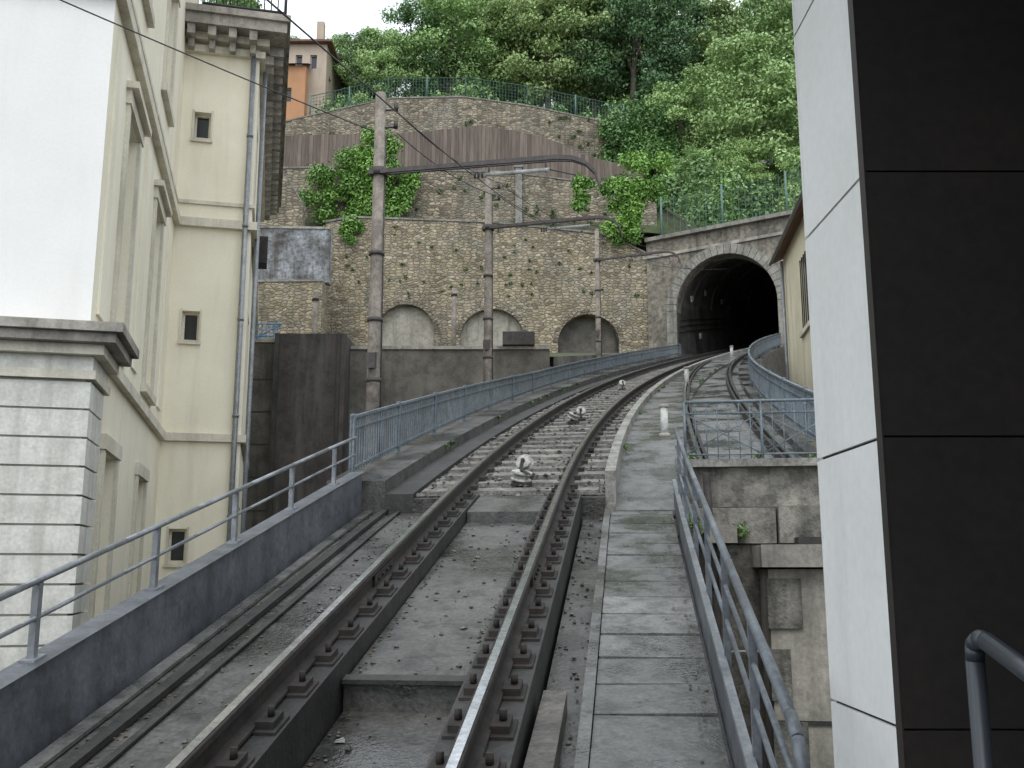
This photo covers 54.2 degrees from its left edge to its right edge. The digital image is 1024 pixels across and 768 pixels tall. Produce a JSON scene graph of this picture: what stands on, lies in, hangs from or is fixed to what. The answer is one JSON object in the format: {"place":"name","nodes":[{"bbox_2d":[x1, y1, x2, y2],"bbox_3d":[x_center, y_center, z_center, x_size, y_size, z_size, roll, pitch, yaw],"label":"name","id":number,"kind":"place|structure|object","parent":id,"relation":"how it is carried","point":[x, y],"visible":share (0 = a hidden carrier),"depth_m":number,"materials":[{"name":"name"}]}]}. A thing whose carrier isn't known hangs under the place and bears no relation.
{"place":"outdoors","nodes":[
{"label":"outdoors","id":0,"kind":"place"},
{"bbox_2d":[199,0,752,122],"label":"sky","id":1,"kind":"structure","parent":0,"point":[339,16],"materials":[{"name":"white"}]},
{"bbox_2d":[514,165,522,222],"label":"wall buttress","id":2,"kind":"structure","parent":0,"point":[518,192],"depth_m":52.34,"materials":[{"name":"grey concrete"}]},
{"bbox_2d":[305,114,783,235],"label":"hillside","id":3,"kind":"structure","parent":0,"point":[651,229],"depth_m":52.51,"materials":[{"name":"green plant"}]},
{"bbox_2d":[200,0,263,8],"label":"tree","id":4,"kind":"object","parent":3,"relation":"on","point":[241,3],"visible":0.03,"depth_m":77.73,"materials":[{"name":"green plant"}]},
{"bbox_2d":[260,170,304,226],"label":"stone terrace wall","id":5,"kind":"structure","parent":3,"relation":"on","point":[292,211],"depth_m":47.30,"materials":[{"name":"beige stone"}]},
{"bbox_2d":[286,21,347,119],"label":"orange house","id":6,"kind":"structure","parent":3,"relation":"on","point":[310,72],"depth_m":67.80,"materials":[{"name":"paint"}]},
{"bbox_2d":[325,33,368,99],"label":"tree","id":7,"kind":"object","parent":3,"relation":"on","point":[340,48],"visible":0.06,"depth_m":75.21,"materials":[{"name":"green plant"}]},
{"bbox_2d":[331,28,395,102],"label":"tree","id":8,"kind":"object","parent":3,"relation":"on","point":[350,81],"visible":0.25,"depth_m":71.12,"materials":[{"name":"green plant"}]},
{"bbox_2d":[331,25,423,103],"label":"tree","id":9,"kind":"object","parent":3,"relation":"on","point":[382,59],"visible":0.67,"depth_m":70.00,"materials":[{"name":"green plant"}]},
{"bbox_2d":[369,0,468,96],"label":"tree","id":10,"kind":"object","parent":3,"relation":"on","point":[408,14],"visible":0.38,"depth_m":71.81,"materials":[{"name":"green plant"}]},
{"bbox_2d":[285,96,624,158],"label":"stone terrace wall","id":11,"kind":"structure","parent":3,"relation":"on","point":[424,113],"depth_m":64.17,"materials":[{"name":"beige stone"}]},
{"bbox_2d":[309,76,624,124],"bbox_3d":[-2.900,-18.183,64.493,20.297,3.578,0.097,0,-11,0],"label":"green fence","id":12,"kind":"object","parent":11,"relation":"on","point":[426,84],"visible":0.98,"depth_m":64.59,"materials":[{"name":"metal"}]},
{"bbox_2d":[392,0,521,100],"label":"tree","id":13,"kind":"object","parent":3,"relation":"on","point":[475,49],"visible":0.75,"depth_m":70.73,"materials":[{"name":"green plant"}]},
{"bbox_2d":[283,125,642,182],"bbox_3d":[-4.250,-12.362,57.252,23.500,5.177,0.080,0,-11,0],"label":"brown plank fence","id":14,"kind":"object","parent":3,"relation":"on","point":[471,143],"visible":0.28,"depth_m":57.41,"materials":[{"name":"brown wood"}]},
{"bbox_2d":[283,166,656,251],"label":"stone terrace wall","id":15,"kind":"structure","parent":3,"relation":"on","point":[547,194],"depth_m":52.66,"materials":[{"name":"beige stone"}]},
{"bbox_2d":[299,125,421,226],"bbox_3d":[-7.917,-10.511,52.041,6.583,6.251,1.695,0,-11,0],"label":"ivy","id":16,"kind":"object","parent":15,"relation":"attached to","point":[355,190],"visible":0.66,"depth_m":51.87,"materials":[{"name":"green plant"}]},
{"bbox_2d":[310,115,647,297],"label":"wall plants","id":17,"kind":"object","parent":3,"relation":"on","point":[526,209],"depth_m":52.28,"materials":[{"name":"green plant"}]},
{"bbox_2d":[569,172,597,213],"bbox_3d":[3.522,-9.396,49.203,1.450,2.225,0.870,0,-11,0],"label":"ivy","id":18,"kind":"object","parent":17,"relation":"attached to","point":[581,197],"visible":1,"depth_m":49.03,"materials":[{"name":"green plant"}]},
{"bbox_2d":[594,148,674,247],"bbox_3d":[5.345,-8.422,44.864,3.767,5.270,2.389,6,-12,-30],"label":"ivy","id":19,"kind":"object","parent":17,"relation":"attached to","point":[630,196],"visible":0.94,"depth_m":44.30,"materials":[{"name":"green plant"}]},
{"bbox_2d":[437,0,566,106],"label":"tree","id":20,"kind":"object","parent":3,"relation":"on","point":[494,7],"visible":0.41,"depth_m":72.00,"materials":[{"name":"green plant"}]},
{"bbox_2d":[480,3,544,106],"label":"tree","id":21,"kind":"object","parent":3,"relation":"on","point":[542,103],"visible":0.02,"depth_m":82.39,"materials":[{"name":"green plant"}]},
{"bbox_2d":[480,0,620,107],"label":"tree","id":22,"kind":"object","parent":3,"relation":"on","point":[560,24],"visible":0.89,"depth_m":70.50,"materials":[{"name":"green plant"}]},
{"bbox_2d":[313,93,801,235],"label":"undergrowth","id":23,"kind":"object","parent":3,"relation":"on","point":[704,170],"visible":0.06,"depth_m":50.86,"materials":[{"name":"green plant"}]},
{"bbox_2d":[528,8,602,114],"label":"tree","id":24,"kind":"object","parent":3,"relation":"on","point":[572,103],"visible":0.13,"depth_m":83.83,"materials":[{"name":"green plant"}]},
{"bbox_2d":[536,0,643,113],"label":"tree","id":25,"kind":"object","parent":3,"relation":"on","point":[593,91],"visible":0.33,"depth_m":71.73,"materials":[{"name":"green plant"}]},
{"bbox_2d":[571,0,704,114],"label":"tree","id":26,"kind":"object","parent":3,"relation":"on","point":[639,20],"visible":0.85,"depth_m":70.52,"materials":[{"name":"green plant"}]},
{"bbox_2d":[593,100,686,179],"bbox_3d":[8.209,-15.072,63.142,6.173,5.680,2.920,0,-11,0],"label":"shrub","id":27,"kind":"object","parent":3,"relation":"on","point":[629,135],"visible":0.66,"depth_m":62.70,"materials":[{"name":"green plant"}]},
{"bbox_2d":[587,5,697,120],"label":"tree","id":28,"kind":"object","parent":3,"relation":"on","point":[643,52],"visible":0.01,"depth_m":82.02,"materials":[{"name":"green plant"}]},
{"bbox_2d":[622,173,677,213],"bbox_3d":[6.700,-9.741,54.366,3.491,3.649,3.939,3,-11,-15],"label":"shrub","id":29,"kind":"object","parent":3,"relation":"on","point":[663,180],"visible":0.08,"depth_m":53.14,"materials":[{"name":"green plant"}]},
{"bbox_2d":[624,0,740,151],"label":"tree","id":30,"kind":"object","parent":3,"relation":"on","point":[694,8],"visible":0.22,"depth_m":72.69,"materials":[{"name":"green plant"}]},
{"bbox_2d":[661,144,718,212],"bbox_3d":[10.238,-11.220,57.165,3.516,4.840,2.970,-2,-11,13],"label":"tree","id":31,"kind":"object","parent":3,"relation":"on","point":[694,155],"visible":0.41,"depth_m":56.83,"materials":[{"name":"green plant"}]},
{"bbox_2d":[641,60,745,183],"bbox_3d":[11.519,-15.668,64.266,7.137,9.680,6.102,3,-11,-14],"label":"tree","id":32,"kind":"object","parent":3,"relation":"on","point":[688,95],"visible":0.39,"depth_m":63.55,"materials":[{"name":"green plant"}]},
{"bbox_2d":[646,0,746,80],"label":"tree","id":33,"kind":"object","parent":3,"relation":"on","point":[684,10],"depth_m":79.97,"materials":[{"name":"green plant"}]},
{"bbox_2d":[709,178,748,222],"bbox_3d":[9.943,-7.490,44.630,2.316,3.415,1.157,0,-11,0],"label":"climbing plant","id":34,"kind":"object","parent":3,"relation":"on","point":[727,199],"visible":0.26,"depth_m":44.66,"materials":[{"name":"green plant"}]},
{"bbox_2d":[668,0,790,108],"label":"tree","id":35,"kind":"object","parent":3,"relation":"on","point":[729,25],"visible":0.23,"depth_m":72.45,"materials":[{"name":"green plant"}]},
{"bbox_2d":[683,26,799,194],"bbox_3d":[14.806,-15.264,60.800,8.832,12.282,9.384,-1,-11,6],"label":"tree","id":36,"kind":"object","parent":3,"relation":"on","point":[744,47],"visible":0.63,"depth_m":59.66,"materials":[{"name":"green plant"}]},
{"bbox_2d":[714,136,777,210],"bbox_3d":[13.304,-11.691,57.864,4.256,5.680,3.788,0,-11,2],"label":"tree","id":37,"kind":"object","parent":3,"relation":"on","point":[741,145],"visible":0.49,"depth_m":57.36,"materials":[{"name":"green plant"}]},
{"bbox_2d":[725,0,794,160],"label":"tree","id":38,"kind":"object","parent":3,"relation":"on","point":[774,21],"visible":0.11,"depth_m":71.59,"materials":[{"name":"green plant"}]},
{"bbox_2d":[733,0,791,47],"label":"tree","id":39,"kind":"object","parent":3,"relation":"on","point":[748,6],"visible":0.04,"depth_m":84.85,"materials":[{"name":"green plant"}]},
{"bbox_2d":[748,55,799,185],"bbox_3d":[18.009,-14.007,58.941,8.554,11.495,8.646,-5,-12,27],"label":"tree","id":40,"kind":"object","parent":3,"relation":"on","point":[788,110],"visible":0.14,"depth_m":57.64,"materials":[{"name":"green plant"}]},
{"bbox_2d":[772,147,801,210],"bbox_3d":[13.053,-8.534,45.854,2.163,5.443,1.346,0,-11,0],"label":"climbing plant","id":41,"kind":"object","parent":3,"relation":"on","point":[782,155],"visible":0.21,"depth_m":45.81,"materials":[{"name":"green plant"}]},
{"bbox_2d":[775,146,799,209],"bbox_3d":[16.357,-10.480,54.976,4.272,6.050,3.606,10,-15,-44],"label":"tree","id":42,"kind":"object","parent":3,"relation":"on","point":[794,155],"visible":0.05,"depth_m":55.02,"materials":[{"name":"green plant"}]},
{"bbox_2d":[550,353,668,382],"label":"terrace ground","id":43,"kind":"structure","parent":0,"point":[562,358],"depth_m":31.15,"materials":[{"name":"concrete"}]},
{"bbox_2d":[258,279,327,337],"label":"stone terrace wall","id":44,"kind":"structure","parent":43,"relation":"on","point":[287,304],"depth_m":40.48,"materials":[{"name":"beige stone"}]},
{"bbox_2d":[258,226,332,285],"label":"rendered wall","id":45,"kind":"structure","parent":44,"relation":"on","point":[299,253],"depth_m":41.70,"materials":[{"name":"grey concrete"}]},
{"bbox_2d":[312,292,318,332],"bbox_3d":[-6.700,-1.901,33.914,0.222,2.500,0.222,4,-11,-22],"label":"wooden post","id":46,"kind":"object","parent":43,"relation":"on","point":[315,299],"visible":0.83,"depth_m":33.95,"materials":[{"name":"wood"}]},
{"bbox_2d":[451,288,456,345],"bbox_3d":[-2.150,-2.141,37.010,0.222,2.900,0.222,-4,-11,22],"label":"wooden post","id":47,"kind":"object","parent":43,"relation":"on","point":[454,309],"visible":0.83,"depth_m":37.00,"materials":[{"name":"wood"}]},
{"bbox_2d":[326,216,648,366],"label":"stone retaining wall","id":48,"kind":"structure","parent":43,"relation":"on","point":[556,312],"depth_m":43.55,"materials":[{"name":"stone"}]},
{"bbox_2d":[336,214,366,246],"bbox_3d":[-7.049,-6.704,43.755,1.373,1.532,0.702,0,-11,0],"label":"ivy","id":49,"kind":"object","parent":48,"relation":"attached to","point":[348,226],"visible":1,"depth_m":43.66,"materials":[{"name":"green plant"}]},
{"bbox_2d":[593,229,680,371],"bbox_3d":[3.994,-2.255,31.864,2.831,5.900,0.287,-4,-11,19],"label":"catenary pole","id":50,"kind":"object","parent":43,"relation":"on","point":[597,259],"visible":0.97,"depth_m":32.28,"materials":[{"name":"grey metal"}]},
{"bbox_2d":[645,210,792,363],"bbox_3d":[22.733,-4.742,63.060,11.433,17.470,50.324,-6,-12,28],"label":"tunnel portal","id":51,"kind":"object","parent":43,"relation":"on","point":[692,310],"visible":0.41,"depth_m":43.31,"materials":[{"name":"stone"}]},
{"bbox_2d":[660,169,800,234],"bbox_3d":[11.489,-7.905,41.911,10.899,2.718,0.094,-5,-12,24],"label":"green fence","id":52,"kind":"object","parent":51,"relation":"on","point":[721,203],"visible":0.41,"depth_m":42.92,"materials":[{"name":"metal"}]},
{"bbox_2d":[769,191,812,390],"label":"yellow house","id":53,"kind":"structure","parent":0,"point":[790,250],"depth_m":28.69,"materials":[{"name":"paint"}]},
{"label":"ground","id":54,"kind":"structure","parent":0,"visible":0},
{"bbox_2d":[0,316,138,670],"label":"rusticated pier","id":55,"kind":"structure","parent":54,"relation":"on","point":[93,354],"depth_m":11.18,"materials":[{"name":"stone"}]},
{"bbox_2d":[0,0,259,646],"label":"walls","id":56,"kind":"structure","parent":54,"relation":"on","point":[57,65],"depth_m":15.54,"materials":[{"name":"beige paint"}]},
{"bbox_2d":[87,0,258,620],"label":"window trim","id":57,"kind":"structure","parent":56,"relation":"attached to","point":[142,113],"depth_m":15.42,"materials":[{"name":"stone"}]},
{"bbox_2d":[185,2,290,221],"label":"eaves cornice","id":58,"kind":"structure","parent":56,"relation":"attached to","point":[267,34],"depth_m":21.50,"materials":[{"name":"stone"}]},
{"bbox_2d":[186,0,287,14],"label":"roof railing","id":59,"kind":"object","parent":58,"relation":"on","point":[242,7],"visible":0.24,"depth_m":21.24,"materials":[{"name":"black metal"}]},
{"bbox_2d":[226,57,267,541],"bbox_3d":[-5.513,1.403,20.740,0.305,16.800,1.777,0,-11,-1],"label":"drainpipe","id":60,"kind":"object","parent":56,"relation":"attached to","point":[260,251],"visible":0.66,"depth_m":20.86,"materials":[{"name":"metal"}]},
{"bbox_2d":[20,493,732,767],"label":"track bed slab","id":61,"kind":"structure","parent":54,"relation":"on","point":[388,701],"depth_m":5.74,"materials":[{"name":"concrete"}]},
{"bbox_2d":[0,472,363,767],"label":"parapet wall","id":62,"kind":"structure","parent":61,"relation":"on","point":[74,677],"depth_m":5.79,"materials":[{"name":"grey concrete"}]},
{"bbox_2d":[0,436,356,662],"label":"tubular handrail","id":63,"kind":"object","parent":62,"relation":"on","point":[36,584],"visible":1,"depth_m":6.00,"materials":[{"name":"metal"}]},
{"bbox_2d":[334,737,344,742],"bbox_3d":[-0.849,1.752,4.921,0.053,0.020,0.030,2,-11,-12],"label":"paper scrap","id":64,"kind":"object","parent":61,"relation":"on","point":[341,740],"visible":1,"depth_m":4.91,"materials":[{"name":"white paper"}]},
{"bbox_2d":[130,516,602,766],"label":"stone debris","id":65,"kind":"object","parent":61,"relation":"on","point":[349,747],"visible":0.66,"depth_m":6.89,"materials":[{"name":"grey stone"}]},
{"bbox_2d":[52,511,712,767],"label":"leaf litter","id":66,"kind":"object","parent":61,"relation":"on","point":[404,617],"visible":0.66,"depth_m":6.27,"materials":[{"name":"brown plant"}]},
{"bbox_2d":[523,690,566,767],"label":"wooden plank","id":67,"kind":"object","parent":61,"relation":"on","point":[545,745],"visible":1,"depth_m":4.62,"materials":[{"name":"grey wood"}]},
{"bbox_2d":[589,511,729,767],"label":"walkway","id":68,"kind":"structure","parent":61,"relation":"on","point":[650,706],"depth_m":5.65,"materials":[{"name":"grey concrete"}]},
{"bbox_2d":[672,428,809,767],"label":"guard rail","id":69,"kind":"object","parent":61,"relation":"on","point":[744,752],"visible":0.99,"depth_m":4.65,"materials":[{"name":"metal"}]},
{"bbox_2d":[246,331,549,530],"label":"concrete retaining wall","id":70,"kind":"structure","parent":54,"relation":"on","point":[308,394],"depth_m":25.81,"materials":[{"name":"grey concrete"}]},
{"bbox_2d":[255,323,281,337],"bbox_3d":[-7.620,-1.283,27.697,2.460,0.818,0.038,0,-11,0],"label":"blue railing","id":71,"kind":"object","parent":70,"relation":"on","point":[270,324],"visible":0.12,"depth_m":27.74,"materials":[{"name":"metal"}]},
{"bbox_2d":[327,348,747,578],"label":"railway embankment","id":72,"kind":"structure","parent":54,"relation":"on","point":[640,473],"depth_m":12.85,"materials":[{"name":"concrete"}]},
{"bbox_2d":[164,345,749,767],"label":"railway track","id":73,"kind":"structure","parent":72,"relation":"on","point":[218,741],"depth_m":6.28,"materials":[{"name":"metal"}]},
{"bbox_2d":[511,468,531,486],"bbox_3d":[0.102,1.005,10.722,0.235,0.220,0.312,0,-11,0],"label":"cable pulley","id":74,"kind":"object","parent":73,"relation":"on","point":[521,476],"visible":1,"depth_m":10.68,"materials":[{"name":"paint"}]},
{"bbox_2d":[516,454,533,478],"bbox_3d":[0.144,0.929,11.223,0.203,0.287,0.236,0,-11,0],"label":"cable pulley","id":75,"kind":"object","parent":73,"relation":"attached to","point":[526,461],"visible":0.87,"depth_m":11.19,"materials":[{"name":"paint"}]},
{"bbox_2d":[416,380,647,497],"bbox_3d":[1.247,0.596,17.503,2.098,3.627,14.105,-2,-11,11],"label":"ballast gravel","id":76,"kind":"structure","parent":73,"relation":"on","point":[538,488],"depth_m":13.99,"materials":[{"name":"grey gravel"}]},
{"bbox_2d":[567,412,581,423],"bbox_3d":[1.057,0.568,16.769,0.266,0.223,0.211,-1,-11,8],"label":"cable pulley","id":77,"kind":"object","parent":73,"relation":"on","point":[573,416],"visible":1,"depth_m":16.71,"materials":[{"name":"paint"}]},
{"bbox_2d":[576,406,585,420],"bbox_3d":[1.186,0.510,17.168,0.162,0.270,0.201,-2,-11,11],"label":"cable pulley","id":78,"kind":"object","parent":73,"relation":"attached to","point":[580,410],"visible":0.98,"depth_m":17.14,"materials":[{"name":"paint"}]},
{"bbox_2d":[619,380,625,389],"bbox_3d":[2.618,0.031,23.744,0.169,0.270,0.207,-3,-11,15],"label":"cable pulley","id":79,"kind":"object","parent":73,"relation":"on","point":[622,383],"visible":1,"depth_m":23.72,"materials":[{"name":"paint"}]},
{"bbox_2d":[365,91,599,459],"bbox_3d":[-0.390,-0.998,12.832,3.075,6.100,0.283,-2,-11,8],"label":"catenary pole","id":80,"kind":"object","parent":72,"relation":"on","point":[379,172],"visible":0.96,"depth_m":13.11,"materials":[{"name":"grey metal"}]},
{"bbox_2d":[348,344,681,472],"bbox_3d":[2.128,-0.310,26.483,1.226,8.344,31.602,-3,-11,16],"label":"metal railing","id":81,"kind":"object","parent":72,"relation":"on","point":[398,424],"visible":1,"depth_m":15.65,"materials":[{"name":"grey metal"}]},
{"bbox_2d":[482,176,622,407],"bbox_3d":[0.795,-1.416,19.893,2.877,5.950,0.284,-2,-11,12],"label":"catenary pole","id":82,"kind":"object","parent":72,"relation":"on","point":[488,227],"visible":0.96,"depth_m":20.21,"materials":[{"name":"grey metal"}]},
{"bbox_2d":[60,0,765,277],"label":"overhead wires","id":83,"kind":"object","parent":82,"relation":"attached to","point":[331,55],"visible":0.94,"depth_m":11.77,"materials":[{"name":"black metal"}]},
{"bbox_2d":[659,404,669,436],"bbox_3d":[2.102,0.514,13.809,0.158,0.460,0.158,0,-11,0],"label":"bollard","id":84,"kind":"object","parent":72,"relation":"on","point":[664,430],"visible":0.9,"depth_m":13.77,"materials":[{"name":"white paint"}]},
{"bbox_2d":[684,367,688,384],"bbox_3d":[3.998,-0.171,22.884,0.158,0.440,0.158,0,-11,0],"label":"bollard","id":85,"kind":"object","parent":72,"relation":"on","point":[686,374],"visible":0.69,"depth_m":22.85,"materials":[{"name":"white paint"}]},
{"bbox_2d":[730,346,733,357],"bbox_3d":[7.635,-1.106,34.756,0.158,0.440,0.158,0,-11,0],"label":"bollard","id":86,"kind":"object","parent":72,"relation":"on","point":[731,352],"visible":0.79,"depth_m":34.71,"materials":[{"name":"white paint"}]},
{"bbox_2d":[683,346,795,458],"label":"railway track","id":87,"kind":"structure","parent":72,"relation":"on","point":[734,394],"depth_m":14.88,"materials":[{"name":"metal"}]},
{"bbox_2d":[675,346,822,568],"bbox_3d":[5.920,2.176,25.529,3.050,12.754,30.463,-3,-11,14],"label":"second track formation","id":88,"kind":"object","parent":72,"relation":"on","point":[713,387],"visible":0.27,"depth_m":16.00,"materials":[{"name":"concrete"}]},
{"bbox_2d":[682,398,816,458],"bbox_3d":[2.704,0.499,10.834,1.672,0.676,0.031,-1,-11,8],"label":"ornamental railing","id":89,"kind":"object","parent":88,"relation":"on","point":[762,453],"visible":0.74,"depth_m":10.86,"materials":[{"name":"grey metal"}]},
{"bbox_2d":[748,333,815,437],"bbox_3d":[6.647,-0.599,25.639,1.133,8.244,29.577,-3,-11,14],"label":"metal railing","id":90,"kind":"object","parent":88,"relation":"on","point":[768,384],"visible":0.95,"depth_m":15.43,"materials":[{"name":"grey metal"}]},
{"bbox_2d":[688,458,836,767],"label":"bridge abutment","id":91,"kind":"object","parent":54,"relation":"on","point":[772,505],"visible":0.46,"depth_m":9.55,"materials":[{"name":"concrete"}]},
{"bbox_2d":[446,366,816,539],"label":"grass tufts","id":92,"kind":"object","parent":91,"relation":"on","point":[741,533],"visible":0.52,"depth_m":10.98,"materials":[{"name":"green plant"}]},
{"bbox_3d":[1.350,1.063,-2.496,4.700,9.000,10.080,0,-10,0],"label":"station","id":93,"kind":"object","parent":54,"relation":"on","visible":0},
{"bbox_2d":[792,0,1023,767],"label":"cladding","id":94,"kind":"structure","parent":93,"relation":"attached to","point":[911,124],"depth_m":2.92,"materials":[{"name":"black metal"}]},
{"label":"station platform","id":95,"kind":"structure","parent":93,"relation":"attached to","visible":0},
{"bbox_2d":[965,630,1023,767],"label":"station handrail","id":96,"kind":"object","parent":95,"relation":"on","point":[979,644],"visible":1,"depth_m":1.42,"materials":[{"name":"grey metal"}]}
]}

